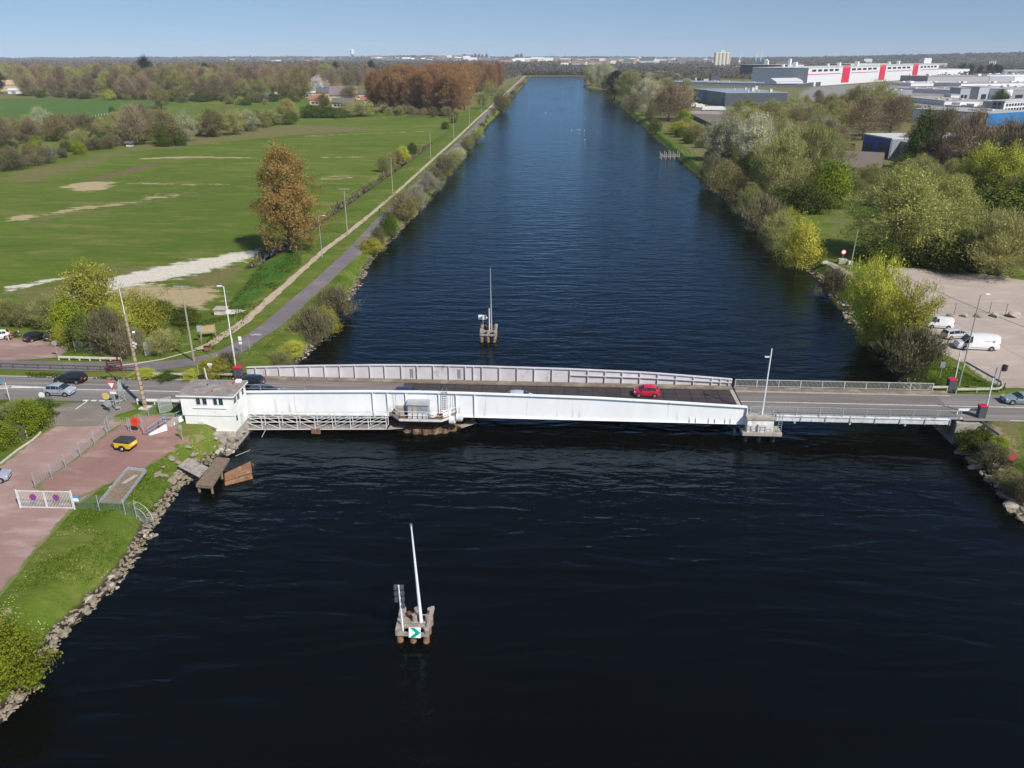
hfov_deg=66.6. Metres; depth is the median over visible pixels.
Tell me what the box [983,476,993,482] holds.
rock
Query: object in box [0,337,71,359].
parking lot
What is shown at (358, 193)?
ditch reeds
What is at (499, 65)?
poplar tree
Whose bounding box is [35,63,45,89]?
bare tree
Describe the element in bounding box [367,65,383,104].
poplar tree
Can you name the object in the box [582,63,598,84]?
olive tree
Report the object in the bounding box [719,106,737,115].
budding tree
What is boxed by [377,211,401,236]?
green bush
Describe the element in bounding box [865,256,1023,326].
overhead cable
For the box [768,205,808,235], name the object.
yellow bush
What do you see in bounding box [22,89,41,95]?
scrub bush
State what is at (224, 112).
brown tree
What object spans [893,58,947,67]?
tank hall
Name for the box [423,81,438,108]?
poplar tree
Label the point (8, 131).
bare tree
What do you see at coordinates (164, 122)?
brown tree
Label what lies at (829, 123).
olive tree
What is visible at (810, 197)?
green bush
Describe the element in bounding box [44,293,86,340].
fresh green bush
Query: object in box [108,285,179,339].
yellow bush
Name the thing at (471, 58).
town house
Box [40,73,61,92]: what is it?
bare tree
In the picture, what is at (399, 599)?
signal post
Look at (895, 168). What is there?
olive tree
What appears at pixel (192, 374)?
yellow bush
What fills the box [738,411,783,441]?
rest pier
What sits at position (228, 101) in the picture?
scrub bush
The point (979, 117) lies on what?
bare tree
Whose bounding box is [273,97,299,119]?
willow tree
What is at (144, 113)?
bare tree
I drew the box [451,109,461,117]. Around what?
scrub bush
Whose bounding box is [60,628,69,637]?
rock
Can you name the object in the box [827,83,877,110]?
olive tree
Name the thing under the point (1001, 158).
shade tree
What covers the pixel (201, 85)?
bare tree
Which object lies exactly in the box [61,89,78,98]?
scrub bush
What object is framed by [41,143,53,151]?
scrub bush
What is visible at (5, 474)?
hatchback
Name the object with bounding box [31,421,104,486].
wire fence
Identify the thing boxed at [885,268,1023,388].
gravel lot
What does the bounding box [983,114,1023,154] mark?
bare tree
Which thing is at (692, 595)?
canal water
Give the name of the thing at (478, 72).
poplar tree
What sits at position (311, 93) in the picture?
house
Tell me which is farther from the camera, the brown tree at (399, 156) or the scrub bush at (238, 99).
the scrub bush at (238, 99)
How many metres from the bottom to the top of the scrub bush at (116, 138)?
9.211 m
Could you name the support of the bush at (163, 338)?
on the ground at (150, 216)
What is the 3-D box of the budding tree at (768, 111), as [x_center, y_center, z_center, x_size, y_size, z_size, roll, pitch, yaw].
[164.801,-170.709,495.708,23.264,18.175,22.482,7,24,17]
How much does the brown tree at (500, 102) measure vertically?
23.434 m
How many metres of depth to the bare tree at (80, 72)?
982.93 m
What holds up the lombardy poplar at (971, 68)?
on the ground at (150, 216)
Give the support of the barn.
on the ground at (150, 216)
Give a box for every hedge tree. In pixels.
[19,113,36,129]
[33,114,76,139]
[57,112,79,134]
[66,118,78,134]
[69,112,97,131]
[92,117,108,126]
[106,111,119,125]
[164,111,176,121]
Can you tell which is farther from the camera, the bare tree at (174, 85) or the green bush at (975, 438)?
the bare tree at (174, 85)
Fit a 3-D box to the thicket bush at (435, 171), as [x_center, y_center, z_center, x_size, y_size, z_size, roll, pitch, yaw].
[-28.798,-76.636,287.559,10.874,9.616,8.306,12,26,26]
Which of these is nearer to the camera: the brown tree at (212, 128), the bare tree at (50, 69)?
the brown tree at (212, 128)
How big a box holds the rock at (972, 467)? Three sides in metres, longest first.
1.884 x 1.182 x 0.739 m
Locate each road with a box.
[0,345,252,370]
[0,375,249,403]
[937,394,1023,421]
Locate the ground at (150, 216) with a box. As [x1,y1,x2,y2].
[0,56,1023,723]
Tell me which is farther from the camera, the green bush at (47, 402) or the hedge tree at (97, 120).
the hedge tree at (97, 120)
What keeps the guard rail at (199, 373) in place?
on the ground at (150, 216)
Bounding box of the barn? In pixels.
[1,80,17,90]
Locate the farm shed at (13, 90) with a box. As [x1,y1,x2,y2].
[6,88,21,93]
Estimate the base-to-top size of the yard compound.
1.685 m
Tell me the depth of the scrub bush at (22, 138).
431.47 m
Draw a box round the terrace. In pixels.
[213,415,251,446]
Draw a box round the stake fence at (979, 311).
[937,302,1007,314]
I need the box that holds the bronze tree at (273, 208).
[245,138,340,253]
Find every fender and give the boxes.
[448,410,455,423]
[455,407,462,420]
[731,428,734,436]
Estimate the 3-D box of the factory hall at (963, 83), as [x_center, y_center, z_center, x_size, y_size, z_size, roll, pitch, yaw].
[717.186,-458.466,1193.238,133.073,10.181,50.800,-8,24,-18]
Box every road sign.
[38,392,44,397]
[102,392,110,412]
[106,382,115,403]
[196,325,201,342]
[939,362,945,378]
[1008,453,1017,467]
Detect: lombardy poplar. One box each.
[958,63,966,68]
[966,64,975,73]
[976,65,983,73]
[986,63,994,73]
[992,64,999,73]
[996,65,1003,73]
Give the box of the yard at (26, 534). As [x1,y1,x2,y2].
[0,417,123,596]
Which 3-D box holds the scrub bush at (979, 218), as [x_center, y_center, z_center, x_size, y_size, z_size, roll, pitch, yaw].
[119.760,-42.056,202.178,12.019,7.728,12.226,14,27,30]
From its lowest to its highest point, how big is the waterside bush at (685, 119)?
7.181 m
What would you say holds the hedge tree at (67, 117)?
on the ground at (150, 216)
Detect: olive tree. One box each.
[0,297,28,326]
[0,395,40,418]
[25,293,67,328]
[64,128,94,144]
[95,120,121,133]
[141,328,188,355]
[188,113,207,135]
[218,108,250,134]
[259,110,287,123]
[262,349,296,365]
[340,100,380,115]
[374,155,390,171]
[386,152,396,166]
[442,149,464,167]
[466,128,484,140]
[475,90,490,106]
[480,79,495,98]
[489,79,498,94]
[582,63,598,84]
[613,70,643,100]
[729,142,740,159]
[729,182,764,218]
[748,124,822,195]
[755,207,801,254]
[770,122,784,133]
[772,116,799,129]
[773,111,789,122]
[774,124,798,141]
[780,121,798,129]
[782,120,863,188]
[792,120,806,128]
[804,112,838,123]
[821,116,836,130]
[823,117,840,129]
[825,143,844,166]
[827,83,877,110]
[829,132,858,157]
[830,123,853,148]
[831,172,873,199]
[853,162,889,184]
[856,77,904,108]
[877,164,903,185]
[953,204,1023,278]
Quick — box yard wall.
[691,115,712,127]
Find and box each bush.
[0,139,18,149]
[0,144,19,155]
[0,149,32,171]
[0,398,11,416]
[0,417,24,453]
[0,605,25,669]
[0,617,63,700]
[4,395,58,437]
[4,425,27,441]
[8,139,22,148]
[13,133,29,143]
[19,141,34,154]
[21,148,36,156]
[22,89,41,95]
[22,153,48,166]
[28,136,43,143]
[30,140,38,147]
[31,146,58,163]
[31,396,61,411]
[33,139,52,150]
[34,90,45,97]
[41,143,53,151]
[43,257,131,318]
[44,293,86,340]
[44,325,71,346]
[45,408,59,416]
[51,90,65,97]
[51,127,68,141]
[54,306,95,352]
[55,147,68,157]
[58,139,72,151]
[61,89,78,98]
[69,139,86,154]
[73,302,130,356]
[76,93,89,98]
[77,88,95,98]
[80,136,107,149]
[86,130,97,137]
[91,301,149,344]
[96,130,119,141]
[99,133,115,148]
[100,131,121,146]
[101,323,148,358]
[102,89,116,99]
[108,129,125,138]
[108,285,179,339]
[121,94,130,99]
[121,135,138,144]
[127,367,158,380]
[135,136,144,143]
[148,299,177,320]
[153,125,173,146]
[153,369,180,383]
[164,91,184,101]
[167,303,204,326]
[171,131,186,145]
[174,96,188,102]
[180,90,198,100]
[182,368,204,381]
[186,93,194,100]
[193,91,215,101]
[193,355,243,378]
[210,350,246,375]
[223,95,234,103]
[233,96,243,104]
[239,98,252,105]
[249,92,269,102]
[250,115,262,129]
[264,117,272,125]
[267,91,280,101]
[279,339,305,359]
[281,112,298,124]
[285,92,301,101]
[286,302,338,344]
[294,96,300,101]
[298,104,324,118]
[310,282,361,318]
[312,304,343,337]
[315,105,338,117]
[331,109,348,118]
[354,235,386,253]
[369,225,388,244]
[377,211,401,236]
[383,107,392,114]
[395,104,403,115]
[396,145,411,160]
[396,202,418,218]
[405,142,417,153]
[408,105,416,115]
[423,164,448,187]
[427,106,438,117]
[433,152,458,175]
[440,105,446,115]
[440,121,449,129]
[444,105,451,116]
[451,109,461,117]
[601,87,616,99]
[621,90,649,112]
[648,118,661,132]
[667,121,692,132]
[672,126,688,136]
[673,108,692,121]
[679,117,690,122]
[682,132,695,143]
[694,140,703,147]
[696,152,725,187]
[722,149,732,159]
[733,148,762,181]
[733,191,785,235]
[764,184,798,211]
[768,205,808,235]
[770,214,827,271]
[785,179,844,214]
[806,152,856,209]
[809,264,858,297]
[862,231,912,266]
[865,184,876,192]
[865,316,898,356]
[870,322,956,380]
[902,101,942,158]
[903,236,929,255]
[904,253,915,261]
[908,224,998,274]
[910,256,924,265]
[933,424,952,436]
[935,221,976,239]
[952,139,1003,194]
[953,426,992,455]
[955,209,993,228]
[960,177,1023,228]
[967,439,1015,471]
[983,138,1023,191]
[985,463,1023,494]
[986,435,1010,452]
[989,87,1011,99]
[1000,475,1023,503]
[1009,166,1023,196]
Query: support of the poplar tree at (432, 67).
on the ground at (150, 216)
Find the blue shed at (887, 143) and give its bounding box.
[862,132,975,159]
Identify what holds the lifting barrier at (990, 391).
attached to the barrier cabinet at (982, 410)
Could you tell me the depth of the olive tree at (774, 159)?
245.54 m
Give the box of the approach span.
[733,379,962,425]
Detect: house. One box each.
[175,379,247,430]
[295,91,315,97]
[308,95,326,104]
[315,88,328,97]
[328,86,350,101]
[331,98,357,106]
[358,90,364,99]
[360,96,371,105]
[390,55,401,58]
[467,57,476,60]
[559,60,568,64]
[572,61,585,64]
[624,59,633,63]
[639,58,654,62]
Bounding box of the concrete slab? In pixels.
[225,309,244,313]
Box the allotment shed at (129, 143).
[124,141,134,146]
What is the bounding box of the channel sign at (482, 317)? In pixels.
[478,315,486,319]
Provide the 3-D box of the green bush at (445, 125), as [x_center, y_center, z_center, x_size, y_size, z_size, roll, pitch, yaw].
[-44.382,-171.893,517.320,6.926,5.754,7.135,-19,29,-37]
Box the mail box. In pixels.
[203,345,210,350]
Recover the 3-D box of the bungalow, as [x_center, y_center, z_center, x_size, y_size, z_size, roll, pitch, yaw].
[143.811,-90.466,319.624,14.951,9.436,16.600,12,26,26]
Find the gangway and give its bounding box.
[178,458,207,477]
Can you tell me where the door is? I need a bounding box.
[878,144,888,159]
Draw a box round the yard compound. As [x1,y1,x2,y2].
[33,413,210,502]
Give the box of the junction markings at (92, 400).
[76,400,112,408]
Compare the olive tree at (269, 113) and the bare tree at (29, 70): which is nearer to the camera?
the olive tree at (269, 113)
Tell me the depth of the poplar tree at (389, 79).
667.99 m
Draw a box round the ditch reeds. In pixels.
[248,144,429,266]
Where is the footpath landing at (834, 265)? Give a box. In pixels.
[826,261,854,278]
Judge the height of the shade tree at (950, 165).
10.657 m
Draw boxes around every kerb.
[0,431,41,463]
[119,348,200,365]
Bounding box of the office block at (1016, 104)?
[982,98,1023,109]
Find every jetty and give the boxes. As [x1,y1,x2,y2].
[196,457,229,493]
[659,150,696,158]
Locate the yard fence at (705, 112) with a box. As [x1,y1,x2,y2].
[693,111,718,113]
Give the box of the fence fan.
[133,501,153,526]
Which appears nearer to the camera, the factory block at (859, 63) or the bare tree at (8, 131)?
the bare tree at (8, 131)
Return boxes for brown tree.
[0,300,43,328]
[2,116,30,137]
[37,113,74,141]
[75,122,98,136]
[140,112,191,142]
[146,85,169,108]
[151,108,162,129]
[195,107,225,136]
[217,105,228,127]
[252,109,269,126]
[314,93,331,107]
[336,103,347,113]
[382,188,420,221]
[391,150,403,163]
[449,114,457,122]
[458,134,476,150]
[489,87,512,111]
[645,100,656,122]
[684,124,710,139]
[706,157,741,195]
[718,170,753,206]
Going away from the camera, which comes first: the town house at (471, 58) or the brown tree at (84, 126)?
the brown tree at (84, 126)
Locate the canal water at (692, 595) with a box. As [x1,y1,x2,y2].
[0,77,1023,767]
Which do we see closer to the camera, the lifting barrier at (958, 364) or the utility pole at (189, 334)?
the lifting barrier at (958, 364)
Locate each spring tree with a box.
[845,244,911,347]
[876,272,952,350]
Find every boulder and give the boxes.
[935,426,943,430]
[990,312,998,317]
[1008,311,1020,317]
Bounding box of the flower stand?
[105,353,122,372]
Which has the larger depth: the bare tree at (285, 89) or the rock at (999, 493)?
the bare tree at (285, 89)
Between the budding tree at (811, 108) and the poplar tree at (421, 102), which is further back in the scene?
the poplar tree at (421, 102)
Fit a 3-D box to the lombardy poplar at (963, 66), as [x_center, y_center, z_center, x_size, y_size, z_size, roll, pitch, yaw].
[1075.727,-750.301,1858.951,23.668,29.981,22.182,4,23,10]
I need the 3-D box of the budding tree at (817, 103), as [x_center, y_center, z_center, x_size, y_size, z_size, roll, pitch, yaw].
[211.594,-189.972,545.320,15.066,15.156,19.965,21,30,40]
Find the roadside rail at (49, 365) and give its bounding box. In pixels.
[0,363,138,371]
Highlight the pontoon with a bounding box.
[224,461,253,485]
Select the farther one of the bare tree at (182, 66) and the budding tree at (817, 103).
the bare tree at (182, 66)
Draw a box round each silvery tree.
[404,183,433,209]
[414,171,443,194]
[588,59,616,85]
[630,76,661,106]
[699,114,753,160]
[731,110,780,157]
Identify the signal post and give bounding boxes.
[394,584,404,631]
[486,308,489,329]
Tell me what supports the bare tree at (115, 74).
on the ground at (150, 216)
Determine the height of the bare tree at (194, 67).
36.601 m
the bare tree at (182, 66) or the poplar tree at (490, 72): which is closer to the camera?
the poplar tree at (490, 72)
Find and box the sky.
[0,0,1023,57]
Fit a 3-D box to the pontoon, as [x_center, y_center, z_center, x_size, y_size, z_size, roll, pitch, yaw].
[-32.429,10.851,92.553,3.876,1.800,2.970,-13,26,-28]
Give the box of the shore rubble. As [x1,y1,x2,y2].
[0,189,1023,720]
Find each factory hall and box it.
[740,59,803,76]
[751,61,939,86]
[866,88,912,94]
[887,81,948,85]
[896,86,960,93]
[900,74,989,81]
[906,96,984,105]
[911,107,1023,126]
[933,81,1023,86]
[937,68,970,74]
[944,102,981,107]
[968,73,1023,75]
[983,70,1023,73]
[988,85,1023,87]
[989,76,1023,81]
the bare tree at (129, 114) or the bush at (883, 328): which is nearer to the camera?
the bush at (883, 328)
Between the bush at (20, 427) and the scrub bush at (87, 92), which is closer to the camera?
the bush at (20, 427)
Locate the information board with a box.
[199,324,216,338]
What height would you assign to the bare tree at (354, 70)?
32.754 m
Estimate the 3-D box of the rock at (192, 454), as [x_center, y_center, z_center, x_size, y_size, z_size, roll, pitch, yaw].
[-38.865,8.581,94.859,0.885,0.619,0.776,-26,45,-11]
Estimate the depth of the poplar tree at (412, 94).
652.64 m
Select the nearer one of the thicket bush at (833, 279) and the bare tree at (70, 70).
the thicket bush at (833, 279)
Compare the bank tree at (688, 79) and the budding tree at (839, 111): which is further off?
the bank tree at (688, 79)
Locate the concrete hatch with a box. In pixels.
[213,306,228,314]
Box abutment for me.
[932,419,985,443]
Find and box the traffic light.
[997,364,1008,385]
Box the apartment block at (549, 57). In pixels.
[540,57,560,58]
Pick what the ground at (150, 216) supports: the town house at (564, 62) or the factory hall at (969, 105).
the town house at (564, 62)
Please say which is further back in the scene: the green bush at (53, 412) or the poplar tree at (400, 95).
the poplar tree at (400, 95)
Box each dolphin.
[395,606,434,643]
[480,323,497,342]
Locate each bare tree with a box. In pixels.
[0,62,13,79]
[0,67,8,79]
[0,68,9,79]
[0,118,17,140]
[10,65,38,93]
[14,66,37,91]
[15,72,39,93]
[16,118,44,137]
[26,62,43,88]
[27,66,42,87]
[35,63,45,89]
[37,67,50,91]
[37,67,62,90]
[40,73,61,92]
[48,63,72,93]
[61,65,76,88]
[67,73,85,90]
[70,68,89,91]
[75,66,89,75]
[75,71,101,95]
[89,61,106,92]
[93,70,116,93]
[105,66,129,92]
[110,101,151,144]
[114,74,133,96]
[115,72,137,96]
[120,65,132,75]
[125,66,148,95]
[130,71,153,99]
[130,100,155,140]
[136,67,162,95]
[146,82,161,107]
[154,67,179,94]
[159,68,186,94]
[163,68,196,93]
[173,61,187,73]
[182,73,197,92]
[183,63,195,73]
[189,66,198,78]
[192,65,210,92]
[194,71,218,92]
[194,77,209,94]
[201,66,212,74]
[202,73,227,100]
[209,63,218,74]
[214,65,232,96]
[217,71,240,96]
[225,65,234,75]
[229,78,252,98]
[231,72,248,95]
[233,64,250,77]
[235,65,259,96]
[246,77,270,94]
[247,70,267,87]
[256,64,275,79]
[257,62,265,72]
[265,74,277,91]
[270,63,292,75]
[271,64,292,96]
[272,74,281,92]
[273,65,280,75]
[273,74,300,98]
[283,61,314,96]
[287,71,311,90]
[296,64,307,74]
[306,63,327,85]
[316,63,335,77]
[323,70,334,86]
[325,66,340,85]
[334,84,363,97]
[336,65,347,80]
[339,69,354,85]
[343,63,351,77]
[347,65,364,84]
[351,68,364,84]
[358,60,372,82]
[643,76,692,120]
[645,92,668,115]
[666,78,700,116]
[839,87,894,139]
[867,95,916,132]
[898,127,913,137]
[902,101,977,163]
[933,142,956,173]
[943,94,1004,160]
[958,143,991,166]
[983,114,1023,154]
[1000,113,1023,159]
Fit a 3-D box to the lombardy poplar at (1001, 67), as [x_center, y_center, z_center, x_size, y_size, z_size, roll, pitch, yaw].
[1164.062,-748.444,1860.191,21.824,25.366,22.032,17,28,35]
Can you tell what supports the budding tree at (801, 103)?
on the ground at (150, 216)
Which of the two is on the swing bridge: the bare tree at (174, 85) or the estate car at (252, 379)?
the estate car at (252, 379)
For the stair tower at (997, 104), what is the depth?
595.83 m
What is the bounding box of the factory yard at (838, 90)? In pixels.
[798,83,1022,126]
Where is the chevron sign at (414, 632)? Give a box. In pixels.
[409,627,420,637]
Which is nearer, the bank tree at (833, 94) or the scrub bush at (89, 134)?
the scrub bush at (89, 134)
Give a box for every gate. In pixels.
[15,489,78,509]
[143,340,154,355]
[157,396,172,412]
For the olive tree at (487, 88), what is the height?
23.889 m
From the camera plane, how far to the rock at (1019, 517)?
83.58 m
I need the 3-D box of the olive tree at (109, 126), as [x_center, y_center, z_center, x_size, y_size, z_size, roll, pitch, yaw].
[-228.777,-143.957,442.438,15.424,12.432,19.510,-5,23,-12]
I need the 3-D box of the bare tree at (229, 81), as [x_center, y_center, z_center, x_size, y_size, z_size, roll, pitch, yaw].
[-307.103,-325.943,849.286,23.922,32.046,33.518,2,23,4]
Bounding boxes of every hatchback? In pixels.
[0,329,9,339]
[0,468,11,483]
[22,331,45,342]
[42,329,55,340]
[42,382,76,396]
[53,371,87,384]
[246,384,278,390]
[394,386,422,390]
[506,390,531,393]
[633,384,659,397]
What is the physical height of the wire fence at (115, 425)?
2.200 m
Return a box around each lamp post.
[217,285,232,350]
[761,349,771,414]
[958,294,989,385]
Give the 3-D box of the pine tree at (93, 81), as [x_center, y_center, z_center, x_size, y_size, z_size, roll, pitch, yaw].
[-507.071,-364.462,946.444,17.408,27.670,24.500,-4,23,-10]
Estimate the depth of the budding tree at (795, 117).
452.97 m
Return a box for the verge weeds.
[25,253,302,380]
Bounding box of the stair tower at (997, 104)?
[991,100,1012,108]
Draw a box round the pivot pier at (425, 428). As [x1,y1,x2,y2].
[383,416,476,434]
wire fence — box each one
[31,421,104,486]
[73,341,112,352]
[74,494,135,516]
[104,416,129,432]
[134,404,160,428]
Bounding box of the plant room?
[709,75,720,80]
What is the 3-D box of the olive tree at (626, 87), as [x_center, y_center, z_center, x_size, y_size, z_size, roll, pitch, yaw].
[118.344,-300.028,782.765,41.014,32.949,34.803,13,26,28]
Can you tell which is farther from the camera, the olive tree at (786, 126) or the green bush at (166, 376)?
the olive tree at (786, 126)
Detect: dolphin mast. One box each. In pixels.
[410,524,422,622]
[490,268,491,329]
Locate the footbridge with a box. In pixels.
[246,411,406,433]
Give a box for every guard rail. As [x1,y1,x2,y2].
[112,399,121,409]
[136,399,180,404]
[153,373,233,378]
[928,386,947,391]
[955,361,1002,393]
[957,408,976,413]
[980,421,999,435]
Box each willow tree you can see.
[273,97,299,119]
[837,158,967,265]
[915,169,993,231]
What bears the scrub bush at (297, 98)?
on the ground at (150, 216)
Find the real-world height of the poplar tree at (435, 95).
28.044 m
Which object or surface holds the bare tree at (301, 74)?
on the ground at (150, 216)
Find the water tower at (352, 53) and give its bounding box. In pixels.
[350,49,353,59]
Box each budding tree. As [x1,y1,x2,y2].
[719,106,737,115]
[729,98,745,110]
[734,105,749,114]
[742,105,767,119]
[743,99,760,108]
[761,98,781,110]
[763,102,781,116]
[768,108,796,119]
[784,98,818,113]
[787,105,809,118]
[789,109,808,121]
[804,108,816,120]
[805,102,820,114]
[805,102,824,108]
[808,109,845,127]
[816,106,828,116]
[820,101,844,111]
[825,99,855,110]
[831,105,849,125]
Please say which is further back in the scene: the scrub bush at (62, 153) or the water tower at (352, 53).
the water tower at (352, 53)
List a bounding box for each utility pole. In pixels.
[173,285,194,360]
[343,189,347,235]
[390,157,392,194]
[849,229,857,268]
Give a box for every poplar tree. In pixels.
[363,71,374,107]
[364,75,379,107]
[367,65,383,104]
[371,77,384,103]
[377,74,392,106]
[380,68,397,106]
[388,72,402,106]
[390,65,402,73]
[393,80,404,104]
[396,66,411,81]
[399,73,415,106]
[406,67,429,108]
[407,80,417,109]
[409,75,422,108]
[414,70,432,109]
[418,74,434,113]
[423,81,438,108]
[426,64,438,73]
[427,69,439,79]
[430,74,443,110]
[431,80,439,114]
[435,67,459,115]
[437,81,449,108]
[448,78,464,111]
[449,71,466,104]
[453,75,468,111]
[455,65,473,109]
[463,66,475,100]
[469,62,478,93]
[475,64,482,91]
[477,66,484,89]
[479,71,489,89]
[484,65,497,81]
[485,63,497,86]
[495,61,504,84]
[496,66,503,85]
[500,63,506,84]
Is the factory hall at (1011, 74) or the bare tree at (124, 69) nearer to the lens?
the bare tree at (124, 69)
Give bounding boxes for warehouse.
[673,80,808,87]
[689,64,712,66]
[693,86,787,105]
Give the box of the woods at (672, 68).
[518,51,1023,79]
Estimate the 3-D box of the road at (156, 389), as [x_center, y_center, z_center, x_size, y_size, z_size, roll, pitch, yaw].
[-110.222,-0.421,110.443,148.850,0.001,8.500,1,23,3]
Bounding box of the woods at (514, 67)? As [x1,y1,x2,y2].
[0,54,902,78]
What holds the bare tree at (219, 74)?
on the ground at (150, 216)
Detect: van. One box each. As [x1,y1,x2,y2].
[926,316,954,327]
[953,333,1000,350]
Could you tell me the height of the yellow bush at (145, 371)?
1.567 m
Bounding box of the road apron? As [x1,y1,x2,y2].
[35,401,136,429]
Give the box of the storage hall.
[765,78,802,82]
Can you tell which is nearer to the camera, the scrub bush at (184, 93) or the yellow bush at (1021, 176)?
the yellow bush at (1021, 176)
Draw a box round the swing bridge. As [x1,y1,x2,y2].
[246,364,747,424]
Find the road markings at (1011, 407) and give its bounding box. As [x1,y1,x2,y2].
[965,406,1023,420]
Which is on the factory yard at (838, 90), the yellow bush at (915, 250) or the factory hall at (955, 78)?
the factory hall at (955, 78)
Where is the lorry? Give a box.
[702,106,724,110]
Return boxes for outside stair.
[147,410,183,434]
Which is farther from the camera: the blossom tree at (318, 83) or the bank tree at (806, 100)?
the blossom tree at (318, 83)
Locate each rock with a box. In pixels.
[4,704,12,710]
[13,693,23,700]
[49,634,57,639]
[49,640,56,644]
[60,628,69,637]
[85,594,93,602]
[107,574,114,579]
[154,471,161,477]
[161,473,168,477]
[167,455,175,460]
[167,477,176,484]
[189,451,195,456]
[226,437,235,442]
[968,464,982,469]
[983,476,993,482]
[996,491,1004,498]
[1003,501,1019,507]
[1006,507,1017,512]
[1015,515,1023,521]
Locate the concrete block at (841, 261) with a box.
[837,258,847,263]
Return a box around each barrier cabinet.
[232,365,242,377]
[945,377,957,390]
[975,404,988,417]
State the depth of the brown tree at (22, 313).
135.62 m
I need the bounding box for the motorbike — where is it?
[9,331,21,338]
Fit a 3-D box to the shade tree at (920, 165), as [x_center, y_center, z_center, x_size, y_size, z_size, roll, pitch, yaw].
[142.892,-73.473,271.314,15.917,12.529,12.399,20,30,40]
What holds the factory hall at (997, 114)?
on the factory yard at (838, 90)
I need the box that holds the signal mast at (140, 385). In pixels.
[119,289,152,409]
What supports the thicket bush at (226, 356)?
on the ground at (150, 216)
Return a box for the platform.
[97,467,146,506]
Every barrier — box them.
[58,356,121,361]
[231,338,235,364]
[955,350,961,377]
[986,378,993,405]
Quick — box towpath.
[231,76,526,345]
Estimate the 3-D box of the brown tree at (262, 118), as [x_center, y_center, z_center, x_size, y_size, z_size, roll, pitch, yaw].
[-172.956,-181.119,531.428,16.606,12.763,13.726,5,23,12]
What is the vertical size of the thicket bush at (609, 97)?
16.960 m
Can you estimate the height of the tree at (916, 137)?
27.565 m
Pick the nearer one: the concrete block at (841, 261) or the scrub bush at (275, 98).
the concrete block at (841, 261)
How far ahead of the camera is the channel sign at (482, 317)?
137.22 m
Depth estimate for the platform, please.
85.12 m
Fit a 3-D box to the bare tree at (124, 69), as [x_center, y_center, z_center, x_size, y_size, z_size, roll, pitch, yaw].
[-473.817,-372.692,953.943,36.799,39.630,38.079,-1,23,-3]
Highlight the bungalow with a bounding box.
[844,151,884,172]
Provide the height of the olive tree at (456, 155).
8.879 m
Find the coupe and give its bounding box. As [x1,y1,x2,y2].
[1000,391,1023,404]
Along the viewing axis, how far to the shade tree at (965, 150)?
291.11 m
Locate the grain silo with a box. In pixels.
[713,50,730,66]
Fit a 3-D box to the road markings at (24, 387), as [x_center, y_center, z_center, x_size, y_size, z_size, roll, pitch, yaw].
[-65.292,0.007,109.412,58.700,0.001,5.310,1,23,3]
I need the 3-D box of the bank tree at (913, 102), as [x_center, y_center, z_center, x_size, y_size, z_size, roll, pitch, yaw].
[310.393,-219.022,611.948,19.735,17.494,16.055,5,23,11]
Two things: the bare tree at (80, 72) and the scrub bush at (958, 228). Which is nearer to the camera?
the scrub bush at (958, 228)
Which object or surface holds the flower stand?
on the ground at (150, 216)
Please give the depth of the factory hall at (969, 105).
668.83 m
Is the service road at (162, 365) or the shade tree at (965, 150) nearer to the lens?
the service road at (162, 365)
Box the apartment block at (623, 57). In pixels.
[609,57,640,58]
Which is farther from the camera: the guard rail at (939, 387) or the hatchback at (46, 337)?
the hatchback at (46, 337)
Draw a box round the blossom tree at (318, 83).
[308,74,328,90]
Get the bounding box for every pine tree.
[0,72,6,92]
[88,74,98,94]
[130,54,152,72]
[331,61,339,75]
[367,59,379,71]
[595,70,629,99]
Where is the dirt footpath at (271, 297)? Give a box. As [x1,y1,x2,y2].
[194,76,524,348]
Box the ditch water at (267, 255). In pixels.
[255,149,420,265]
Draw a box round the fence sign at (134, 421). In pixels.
[128,417,143,432]
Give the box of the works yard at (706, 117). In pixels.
[690,108,725,124]
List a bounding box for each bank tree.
[645,72,653,79]
[653,72,665,80]
[656,80,664,88]
[682,78,694,84]
[796,93,813,103]
[812,90,825,101]
[815,95,824,104]
[821,92,838,99]
[822,96,834,104]
[898,101,914,115]
[900,94,918,111]
[908,104,921,116]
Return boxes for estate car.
[232,374,265,385]
[941,328,966,339]
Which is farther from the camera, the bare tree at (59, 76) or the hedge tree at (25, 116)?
the bare tree at (59, 76)
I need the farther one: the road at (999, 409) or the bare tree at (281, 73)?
the bare tree at (281, 73)
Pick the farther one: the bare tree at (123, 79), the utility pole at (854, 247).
the bare tree at (123, 79)
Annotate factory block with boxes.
[826,63,891,64]
[862,59,871,62]
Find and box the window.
[865,143,871,150]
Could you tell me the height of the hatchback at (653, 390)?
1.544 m
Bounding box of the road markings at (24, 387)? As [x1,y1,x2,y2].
[0,376,181,391]
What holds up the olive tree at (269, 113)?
on the ground at (150, 216)
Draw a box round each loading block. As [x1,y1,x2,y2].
[944,94,960,97]
[949,87,970,98]
[961,85,1000,99]
[988,88,1013,98]
[1002,87,1023,98]
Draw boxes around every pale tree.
[28,105,53,134]
[169,108,201,140]
[238,109,261,131]
[454,147,466,159]
[638,105,647,114]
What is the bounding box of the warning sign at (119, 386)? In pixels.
[117,380,125,403]
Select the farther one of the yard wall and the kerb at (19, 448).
the yard wall
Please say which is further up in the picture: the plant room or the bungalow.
the plant room
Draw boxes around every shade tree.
[890,151,916,171]
[900,151,938,166]
[901,155,937,178]
[923,152,945,164]
[924,164,947,185]
[939,158,960,178]
[947,172,981,203]
[949,147,971,175]
[964,150,1021,172]
[987,177,1023,216]
[995,170,1020,186]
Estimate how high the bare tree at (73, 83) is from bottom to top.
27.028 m

